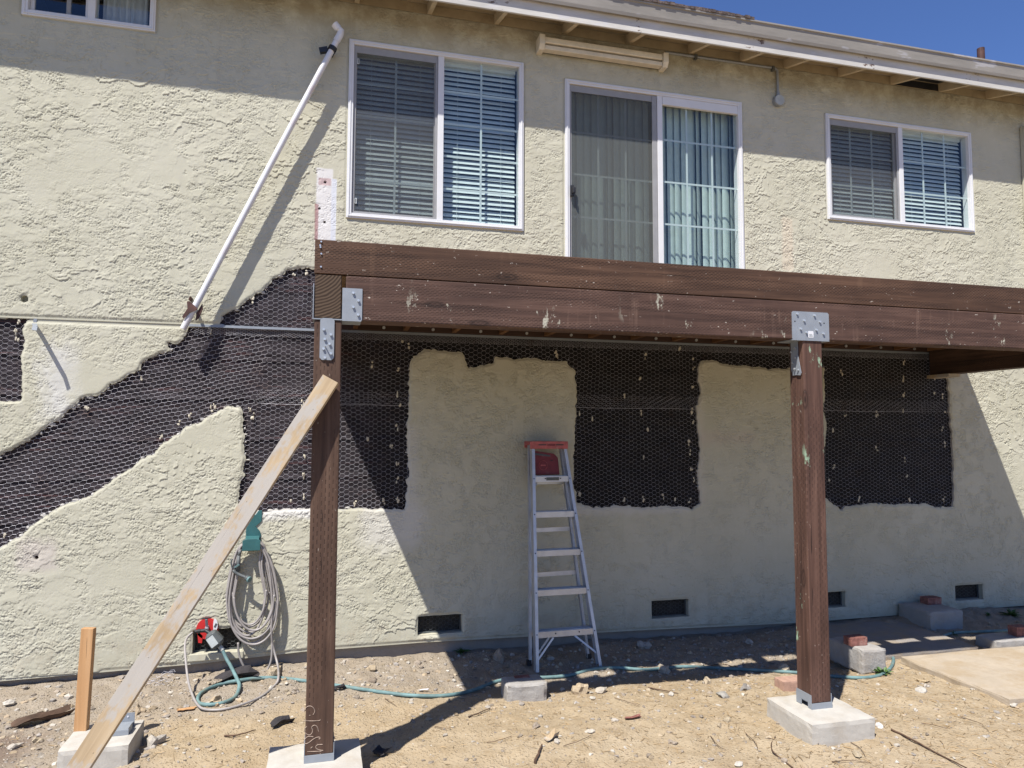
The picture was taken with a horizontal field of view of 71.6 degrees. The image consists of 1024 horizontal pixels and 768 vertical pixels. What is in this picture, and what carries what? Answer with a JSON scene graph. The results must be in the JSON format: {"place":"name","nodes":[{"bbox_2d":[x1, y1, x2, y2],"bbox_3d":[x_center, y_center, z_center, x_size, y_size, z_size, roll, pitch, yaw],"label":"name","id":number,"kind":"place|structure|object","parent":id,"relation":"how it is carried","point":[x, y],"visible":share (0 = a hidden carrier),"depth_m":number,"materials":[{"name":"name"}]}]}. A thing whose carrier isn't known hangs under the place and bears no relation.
{"place":"outdoors","nodes":[
{"label":"outdoors","id":0,"kind":"place"},
{"bbox_2d":[0,606,1023,767],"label":"ground","id":1,"kind":"structure","parent":0,"point":[458,753],"depth_m":4.57,"materials":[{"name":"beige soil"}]},
{"bbox_2d":[2,699,15,705],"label":"stone","id":2,"kind":"object","parent":1,"relation":"on","point":[9,702],"visible":1,"depth_m":4.66,"materials":[{"name":"grey stone"}]},
{"bbox_2d":[6,743,21,748],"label":"stone","id":3,"kind":"object","parent":1,"relation":"on","point":[14,746],"visible":1,"depth_m":4.06,"materials":[{"name":"white stone"}]},
{"bbox_2d":[32,737,43,743],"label":"stone","id":4,"kind":"object","parent":1,"relation":"on","point":[36,739],"visible":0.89,"depth_m":4.14,"materials":[{"name":"beige stone"}]},
{"bbox_2d":[10,704,74,727],"bbox_3d":[-2.950,2.097,4.459,0.340,0.059,0.121,4,-5,-43],"label":"plank","id":5,"kind":"object","parent":1,"relation":"on","point":[55,713],"visible":0.98,"depth_m":4.47,"materials":[{"name":"brown wood"}]},
{"bbox_2d":[73,627,95,731],"bbox_3d":[-2.448,1.787,4.061,0.088,0.769,0.046,0,-4,-3],"label":"wooden post","id":6,"kind":"object","parent":1,"relation":"on","point":[84,680],"visible":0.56,"depth_m":4.05,"materials":[{"name":"brown wood"}]},
{"bbox_2d":[56,712,144,767],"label":"concrete footing","id":7,"kind":"object","parent":1,"relation":"on","point":[123,745],"visible":0.56,"depth_m":3.88,"materials":[{"name":"concrete"}]},
{"bbox_2d":[135,704,145,714],"bbox_3d":[-2.401,2.107,4.590,0.067,0.085,0.119,2,-5,-30],"label":"stone","id":8,"kind":"object","parent":1,"relation":"on","point":[138,709],"visible":0.83,"depth_m":4.57,"materials":[{"name":"beige stone"}]},
{"bbox_2d":[142,733,150,742],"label":"stone","id":9,"kind":"object","parent":1,"relation":"on","point":[144,739],"visible":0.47,"depth_m":4.16,"materials":[{"name":"beige stone"}]},
{"bbox_2d":[147,734,166,746],"bbox_3d":[-2.067,2.078,4.123,0.073,0.091,0.118,-2,-4,29],"label":"stone","id":10,"kind":"object","parent":1,"relation":"on","point":[154,740],"visible":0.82,"depth_m":4.10,"materials":[{"name":"beige stone"}]},
{"bbox_2d":[148,670,174,685],"bbox_3d":[-2.562,2.115,5.095,0.250,0.073,0.156,1,-4,-15],"label":"netting scrap","id":11,"kind":"object","parent":1,"relation":"on","point":[149,681],"visible":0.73,"depth_m":5.10,"materials":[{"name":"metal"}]},
{"bbox_2d":[177,706,196,710],"bbox_3d":[-2.135,2.127,4.652,0.127,0.003,0.045,2,-4,-21],"label":"wood offcut","id":12,"kind":"object","parent":1,"relation":"on","point":[186,708],"visible":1,"depth_m":4.65,"materials":[{"name":"brown wood"}]},
{"bbox_2d":[66,375,338,767],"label":"diagonal brace","id":13,"kind":"object","parent":1,"relation":"on","point":[92,746],"visible":1,"depth_m":3.36,"materials":[{"name":"brown wood"}]},
{"bbox_2d":[209,695,221,706],"bbox_3d":[-1.963,2.115,4.730,0.079,0.092,0.106,-1,-4,12],"label":"stone","id":14,"kind":"object","parent":1,"relation":"on","point":[216,698],"visible":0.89,"depth_m":4.70,"materials":[{"name":"beige stone"}]},
{"bbox_2d":[212,665,259,684],"bbox_3d":[-2.044,2.131,5.185,0.394,0.072,0.187,2,-4,-25],"label":"felt scrap","id":15,"kind":"object","parent":1,"relation":"on","point":[247,670],"visible":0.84,"depth_m":5.22,"materials":[{"name":"black fabric"}]},
{"bbox_2d":[224,729,255,736],"bbox_3d":[-1.624,2.090,4.245,0.180,0.015,0.044,2,-4,-26],"label":"twig","id":16,"kind":"object","parent":1,"relation":"on","point":[238,734],"visible":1,"depth_m":4.22,"materials":[{"name":"brown wood"}]},
{"bbox_2d":[267,665,281,675],"bbox_3d":[-1.765,2.164,5.306,0.109,0.098,0.120,3,-5,-33],"label":"stone","id":17,"kind":"object","parent":1,"relation":"on","point":[271,671],"visible":0.7,"depth_m":5.28,"materials":[{"name":"beige stone"}]},
{"bbox_2d":[270,715,294,727],"bbox_3d":[-1.435,2.093,4.405,0.150,0.038,0.086,3,-5,-39],"label":"felt scrap","id":18,"kind":"object","parent":1,"relation":"on","point":[277,720],"visible":1,"depth_m":4.41,"materials":[{"name":"black fabric"}]},
{"bbox_2d":[266,738,362,767],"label":"concrete footing","id":19,"kind":"object","parent":1,"relation":"on","point":[347,753],"visible":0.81,"depth_m":3.65,"materials":[{"name":"white concrete"}]},
{"bbox_2d":[334,683,345,689],"bbox_3d":[-1.210,2.126,4.979,0.109,0.027,0.045,4,-5,-42],"label":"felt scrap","id":20,"kind":"object","parent":1,"relation":"on","point":[340,686],"visible":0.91,"depth_m":4.99,"materials":[{"name":"black fabric"}]},
{"bbox_2d":[366,665,375,671],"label":"stone","id":21,"kind":"object","parent":1,"relation":"on","point":[371,668],"visible":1,"depth_m":5.35,"materials":[{"name":"beige stone"}]},
{"bbox_2d":[367,677,376,682],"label":"stone","id":22,"kind":"object","parent":1,"relation":"on","point":[372,679],"visible":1,"depth_m":5.16,"materials":[{"name":"beige stone"}]},
{"bbox_2d":[372,744,391,755],"bbox_3d":[-0.735,2.063,3.999,0.090,0.032,0.109,-2,-4,26],"label":"felt scrap","id":23,"kind":"object","parent":1,"relation":"on","point":[379,750],"visible":1,"depth_m":4.01,"materials":[{"name":"black fabric"}]},
{"bbox_2d":[413,660,421,665],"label":"stone","id":24,"kind":"object","parent":1,"relation":"on","point":[417,662],"visible":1,"depth_m":5.53,"materials":[{"name":"beige stone"}]},
{"bbox_2d":[452,647,469,653],"bbox_3d":[-0.414,2.200,5.883,0.128,0.051,0.156,4,-5,-41],"label":"weed","id":25,"kind":"object","parent":1,"relation":"on","point":[461,651],"visible":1,"depth_m":5.87,"materials":[{"name":"green plant"}]},
{"bbox_2d":[493,648,503,663],"bbox_3d":[-0.099,2.179,5.666,0.073,0.134,0.133,4,-5,-43],"label":"stone","id":26,"kind":"object","parent":1,"relation":"on","point":[498,655],"visible":0.89,"depth_m":5.65,"materials":[{"name":"grey stone"}]},
{"bbox_2d":[0,0,1023,685],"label":"house","id":27,"kind":"structure","parent":1,"relation":"on","point":[142,432],"depth_m":6.06,"materials":[{"name":"paint"}]},
{"bbox_2d":[32,319,37,330],"bbox_3d":[-3.453,-0.431,5.141,0.034,0.116,0.212,3,-5,-34],"label":"metal strap","id":28,"kind":"object","parent":27,"relation":"attached to","point":[34,326],"visible":1,"depth_m":5.08,"materials":[{"name":"metal"}]},
{"bbox_2d":[21,0,156,32],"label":"window","id":29,"kind":"structure","parent":27,"relation":"in","point":[139,15],"depth_m":5.58,"materials":[{"name":"white plastic"}]},
{"bbox_2d":[195,617,224,650],"bbox_3d":[-2.253,1.865,5.303,0.220,0.241,0.173,1,-4,-15],"label":"electric pump","id":30,"kind":"object","parent":27,"relation":"attached to","point":[207,628],"visible":1,"depth_m":5.28,"materials":[{"name":"red plastic"}]},
{"bbox_2d":[242,510,261,550],"bbox_3d":[-1.993,1.124,5.455,0.130,0.294,0.106,1,-4,-15],"label":"hose hanger","id":31,"kind":"object","parent":27,"relation":"attached to","point":[251,541],"visible":0.93,"depth_m":5.48,"materials":[{"name":"teal plastic"}]},
{"bbox_2d":[184,541,279,710],"bbox_3d":[-1.994,1.680,5.026,0.680,1.026,0.799,1,-4,-15],"label":"coiled grey hose","id":32,"kind":"object","parent":31,"relation":"hanging from","point":[234,574],"visible":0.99,"depth_m":5.39,"materials":[{"name":"plastic"}]},
{"bbox_2d":[180,21,343,329],"bbox_3d":[-1.952,-1.682,5.634,1.162,2.584,0.153,1,-4,-15],"label":"plastic drain pipe","id":33,"kind":"object","parent":27,"relation":"attached to","point":[191,310],"visible":1,"depth_m":5.57,"materials":[{"name":"white plastic"}]},
{"bbox_2d":[346,39,523,231],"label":"window","id":34,"kind":"structure","parent":27,"relation":"in","point":[430,132],"depth_m":6.19,"materials":[{"name":"white plastic"}]},
{"bbox_2d":[536,33,668,72],"bbox_3d":[0.832,-3.005,6.464,1.246,0.131,0.126,1,-4,-15],"label":"awning cassette","id":35,"kind":"object","parent":27,"relation":"attached to","point":[590,51],"visible":1,"depth_m":6.43,"materials":[{"name":"beige paint"}]},
{"bbox_2d":[505,78,744,268],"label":"sliding door","id":36,"kind":"structure","parent":27,"relation":"in","point":[653,176],"depth_m":6.58,"materials":[{"name":"white glass"}]},
{"bbox_2d":[665,51,784,106],"bbox_3d":[2.059,-2.924,6.818,1.271,0.399,0.056,1,-4,-15],"label":"conduit","id":37,"kind":"object","parent":27,"relation":"attached to","point":[778,100],"visible":0.98,"depth_m":6.91,"materials":[{"name":"metal"}]},
{"bbox_2d":[824,113,974,232],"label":"window","id":38,"kind":"structure","parent":27,"relation":"in","point":[878,172],"depth_m":7.42,"materials":[{"name":"white plastic"}]},
{"bbox_2d":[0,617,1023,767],"bbox_3d":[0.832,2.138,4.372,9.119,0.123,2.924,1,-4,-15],"label":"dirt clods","id":39,"kind":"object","parent":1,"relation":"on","point":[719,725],"visible":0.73,"depth_m":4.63,"materials":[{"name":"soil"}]},
{"bbox_2d":[13,658,1023,767],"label":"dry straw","id":40,"kind":"object","parent":1,"relation":"on","point":[956,751],"visible":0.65,"depth_m":4.40,"materials":[{"name":"brown plant"}]},
{"bbox_2d":[501,674,546,701],"bbox_3d":[0.084,2.155,4.996,0.294,0.161,0.204,1,-4,-15],"label":"concrete block","id":41,"kind":"object","parent":1,"relation":"on","point":[533,687],"depth_m":4.92,"materials":[{"name":"grey concrete"}]},
{"bbox_2d":[514,674,529,677],"bbox_3d":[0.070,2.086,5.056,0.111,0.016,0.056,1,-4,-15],"label":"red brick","id":42,"kind":"object","parent":41,"relation":"on","point":[521,676],"visible":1,"depth_m":5.05,"materials":[{"name":"red brick"}]},
{"bbox_2d":[532,722,539,728],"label":"stone","id":43,"kind":"object","parent":1,"relation":"on","point":[536,725],"visible":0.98,"depth_m":4.37,"materials":[{"name":"beige stone"}]},
{"bbox_2d":[534,744,542,763],"bbox_3d":[0.152,2.063,3.979,0.020,0.024,0.231,-1,-4,14],"label":"twig","id":44,"kind":"object","parent":1,"relation":"on","point":[536,757],"visible":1,"depth_m":3.93,"materials":[{"name":"brown wood"}]},
{"bbox_2d":[544,728,558,741],"bbox_3d":[0.232,2.056,4.160,0.092,0.052,0.056,2,-4,-28],"label":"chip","id":45,"kind":"object","parent":1,"relation":"on","point":[551,735],"visible":1,"depth_m":4.17,"materials":[{"name":"beige plant"}]},
{"bbox_2d":[524,441,601,672],"bbox_3d":[0.374,1.356,5.781,0.559,1.772,0.505,1,-4,-15],"label":"stepladder","id":46,"kind":"object","parent":1,"relation":"on","point":[545,465],"visible":1,"depth_m":5.76,"materials":[{"name":"metal"}]},
{"bbox_2d":[571,683,587,694],"bbox_3d":[0.481,2.178,5.017,0.114,0.137,0.074,1,-4,-15],"label":"stone","id":47,"kind":"object","parent":1,"relation":"on","point":[579,688],"visible":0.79,"depth_m":5.00,"materials":[{"name":"beige stone"}]},
{"bbox_2d":[585,729,594,732],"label":"stone","id":48,"kind":"object","parent":1,"relation":"on","point":[590,731],"visible":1,"depth_m":4.28,"materials":[{"name":"white stone"}]},
{"bbox_2d":[595,687,606,693],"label":"stone","id":49,"kind":"object","parent":1,"relation":"on","point":[600,690],"visible":0.92,"depth_m":5.03,"materials":[{"name":"beige stone"}]},
{"bbox_2d":[196,629,1007,706],"bbox_3d":[1.501,2.122,5.534,7.421,0.256,0.870,1,-4,-11],"label":"teal hose","id":50,"kind":"object","parent":1,"relation":"on","point":[237,680],"visible":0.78,"depth_m":5.24,"materials":[{"name":"teal rubber"}]},
{"bbox_2d":[625,713,640,718],"bbox_3d":[0.768,2.113,4.513,0.115,0.023,0.030,1,-4,-10],"label":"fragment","id":51,"kind":"object","parent":1,"relation":"on","point":[634,716],"visible":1,"depth_m":4.52,"materials":[{"name":"red wood"}]},
{"bbox_2d":[636,640,651,648],"bbox_3d":[1.112,2.193,5.969,0.128,0.077,0.068,0,-4,-1],"label":"stone","id":52,"kind":"object","parent":1,"relation":"on","point":[644,644],"visible":1,"depth_m":5.96,"materials":[{"name":"grey stone"}]},
{"bbox_2d":[648,687,677,693],"bbox_3d":[1.072,2.174,5.040,0.244,0.025,0.015,-3,-5,41],"label":"twig","id":53,"kind":"object","parent":1,"relation":"on","point":[660,689],"visible":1,"depth_m":5.05,"materials":[{"name":"wood"}]},
{"bbox_2d":[658,664,670,673],"bbox_3d":[1.177,2.226,5.534,0.090,0.083,0.126,1,-4,-15],"label":"stone","id":54,"kind":"object","parent":1,"relation":"on","point":[664,669],"visible":0.97,"depth_m":5.50,"materials":[{"name":"grey stone"}]},
{"bbox_2d":[667,739,677,744],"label":"stone","id":55,"kind":"object","parent":1,"relation":"on","point":[670,741],"visible":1,"depth_m":4.14,"materials":[{"name":"beige stone"}]},
{"bbox_2d":[703,676,710,684],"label":"stone","id":56,"kind":"object","parent":1,"relation":"on","point":[706,680],"visible":0.75,"depth_m":5.26,"materials":[{"name":"beige stone"}]},
{"bbox_2d":[716,691,729,698],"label":"stone","id":57,"kind":"object","parent":1,"relation":"on","point":[724,694],"visible":0.91,"depth_m":4.89,"materials":[{"name":"grey stone"}]},
{"bbox_2d":[722,717,730,722],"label":"stone","id":58,"kind":"object","parent":1,"relation":"on","point":[726,719],"visible":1,"depth_m":4.46,"materials":[{"name":"beige stone"}]},
{"bbox_2d":[734,761,742,766],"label":"stone","id":59,"kind":"object","parent":1,"relation":"on","point":[738,763],"visible":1,"depth_m":3.89,"materials":[{"name":"white stone"}]},
{"bbox_2d":[740,683,751,690],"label":"stone","id":60,"kind":"object","parent":1,"relation":"on","point":[744,687],"visible":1,"depth_m":5.04,"materials":[{"name":"grey stone"}]},
{"bbox_2d":[745,638,752,643],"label":"stone","id":61,"kind":"object","parent":1,"relation":"on","point":[748,641],"visible":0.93,"depth_m":6.16,"materials":[{"name":"grey stone"}]},
{"bbox_2d":[771,736,792,767],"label":"twig","id":62,"kind":"object","parent":1,"relation":"on","point":[788,764],"visible":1,"depth_m":3.98,"materials":[{"name":"brown wood"}]},
{"bbox_2d":[778,664,788,669],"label":"stone","id":63,"kind":"object","parent":1,"relation":"on","point":[784,667],"visible":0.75,"depth_m":5.54,"materials":[{"name":"grey stone"}]},
{"bbox_2d":[774,675,796,691],"bbox_3d":[1.996,2.155,5.079,0.201,0.101,0.112,1,-4,-15],"label":"pink brick","id":64,"kind":"object","parent":1,"relation":"on","point":[786,683],"visible":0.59,"depth_m":5.03,"materials":[{"name":"pink brick"}]},
{"bbox_2d":[767,695,874,745],"bbox_3d":[1.891,2.124,4.370,0.443,0.269,0.448,1,-4,-15],"label":"concrete footing","id":65,"kind":"object","parent":1,"relation":"on","point":[839,722],"visible":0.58,"depth_m":4.21,"materials":[{"name":"white concrete"}]},
{"bbox_2d":[303,239,1023,763],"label":"raised deck","id":66,"kind":"structure","parent":65,"relation":"on","point":[953,329],"depth_m":4.29,"materials":[{"name":"brown wood"}]},
{"bbox_2d":[852,750,861,756],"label":"stone","id":67,"kind":"object","parent":1,"relation":"on","point":[855,753],"visible":1,"depth_m":3.99,"materials":[{"name":"beige stone"}]},
{"bbox_2d":[829,636,885,674],"bbox_3d":[2.742,2.152,5.656,0.231,0.196,0.394,1,-4,-15],"label":"concrete block","id":68,"kind":"object","parent":1,"relation":"on","point":[868,658],"depth_m":5.51,"materials":[{"name":"grey concrete"}]},
{"bbox_2d":[843,634,866,646],"bbox_3d":[2.708,2.021,5.604,0.152,0.068,0.091,1,-4,-15],"label":"red brick","id":69,"kind":"object","parent":68,"relation":"on","point":[852,640],"visible":1,"depth_m":5.57,"materials":[{"name":"red brick"}]},
{"bbox_2d":[875,722,882,728],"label":"stone","id":70,"kind":"object","parent":1,"relation":"on","point":[879,725],"visible":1,"depth_m":4.40,"materials":[{"name":"white stone"}]},
{"bbox_2d":[873,667,893,675],"bbox_3d":[2.820,2.191,5.416,0.155,0.054,0.137,-3,-5,42],"label":"weed","id":71,"kind":"object","parent":1,"relation":"on","point":[884,670],"visible":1,"depth_m":5.42,"materials":[{"name":"green plant"}]},
{"bbox_2d":[829,622,977,660],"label":"path slab","id":72,"kind":"structure","parent":1,"relation":"on","point":[894,640],"depth_m":6.20,"materials":[{"name":"concrete"}]},
{"bbox_2d":[915,686,927,692],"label":"stone","id":73,"kind":"object","parent":1,"relation":"on","point":[920,689],"visible":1,"depth_m":4.99,"materials":[{"name":"white stone"}]},
{"bbox_2d":[916,679,929,682],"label":"stone","id":74,"kind":"object","parent":1,"relation":"on","point":[922,681],"visible":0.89,"depth_m":5.22,"materials":[{"name":"beige stone"}]},
{"bbox_2d":[891,728,966,767],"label":"twig","id":75,"kind":"object","parent":1,"relation":"on","point":[895,731],"visible":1,"depth_m":4.10,"materials":[{"name":"brown wood"}]},
{"bbox_2d":[898,602,962,630],"bbox_3d":[3.986,2.212,6.776,0.387,0.196,0.396,1,-4,-15],"label":"concrete block","id":76,"kind":"object","parent":1,"relation":"on","point":[935,617],"depth_m":6.62,"materials":[{"name":"grey concrete"}]},
{"bbox_2d":[920,595,941,604],"bbox_3d":[4.054,2.093,6.879,0.161,0.069,0.101,1,-4,-15],"label":"red brick","id":77,"kind":"object","parent":76,"relation":"on","point":[931,600],"visible":1,"depth_m":6.84,"materials":[{"name":"red brick"}]},
{"bbox_2d":[901,646,1023,705],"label":"path slab","id":78,"kind":"structure","parent":1,"relation":"on","point":[997,674],"depth_m":5.36,"materials":[{"name":"concrete"}]},
{"bbox_2d":[976,632,1023,648],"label":"concrete block","id":79,"kind":"object","parent":1,"relation":"on","point":[997,640],"depth_m":6.05,"materials":[{"name":"grey concrete"}]},
{"bbox_2d":[1008,624,1023,636],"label":"red brick","id":80,"kind":"object","parent":79,"relation":"on","point":[1016,630],"visible":1,"depth_m":6.12,"materials":[{"name":"red brick"}]},
{"bbox_2d":[999,608,1022,616],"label":"weed","id":81,"kind":"object","parent":1,"relation":"on","point":[1012,613],"visible":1,"depth_m":6.97,"materials":[{"name":"green plant"}]},
{"bbox_2d":[660,0,1023,64],"label":"sky","id":82,"kind":"structure","parent":0,"point":[960,27],"materials":[{"name":"blue"}]}
]}

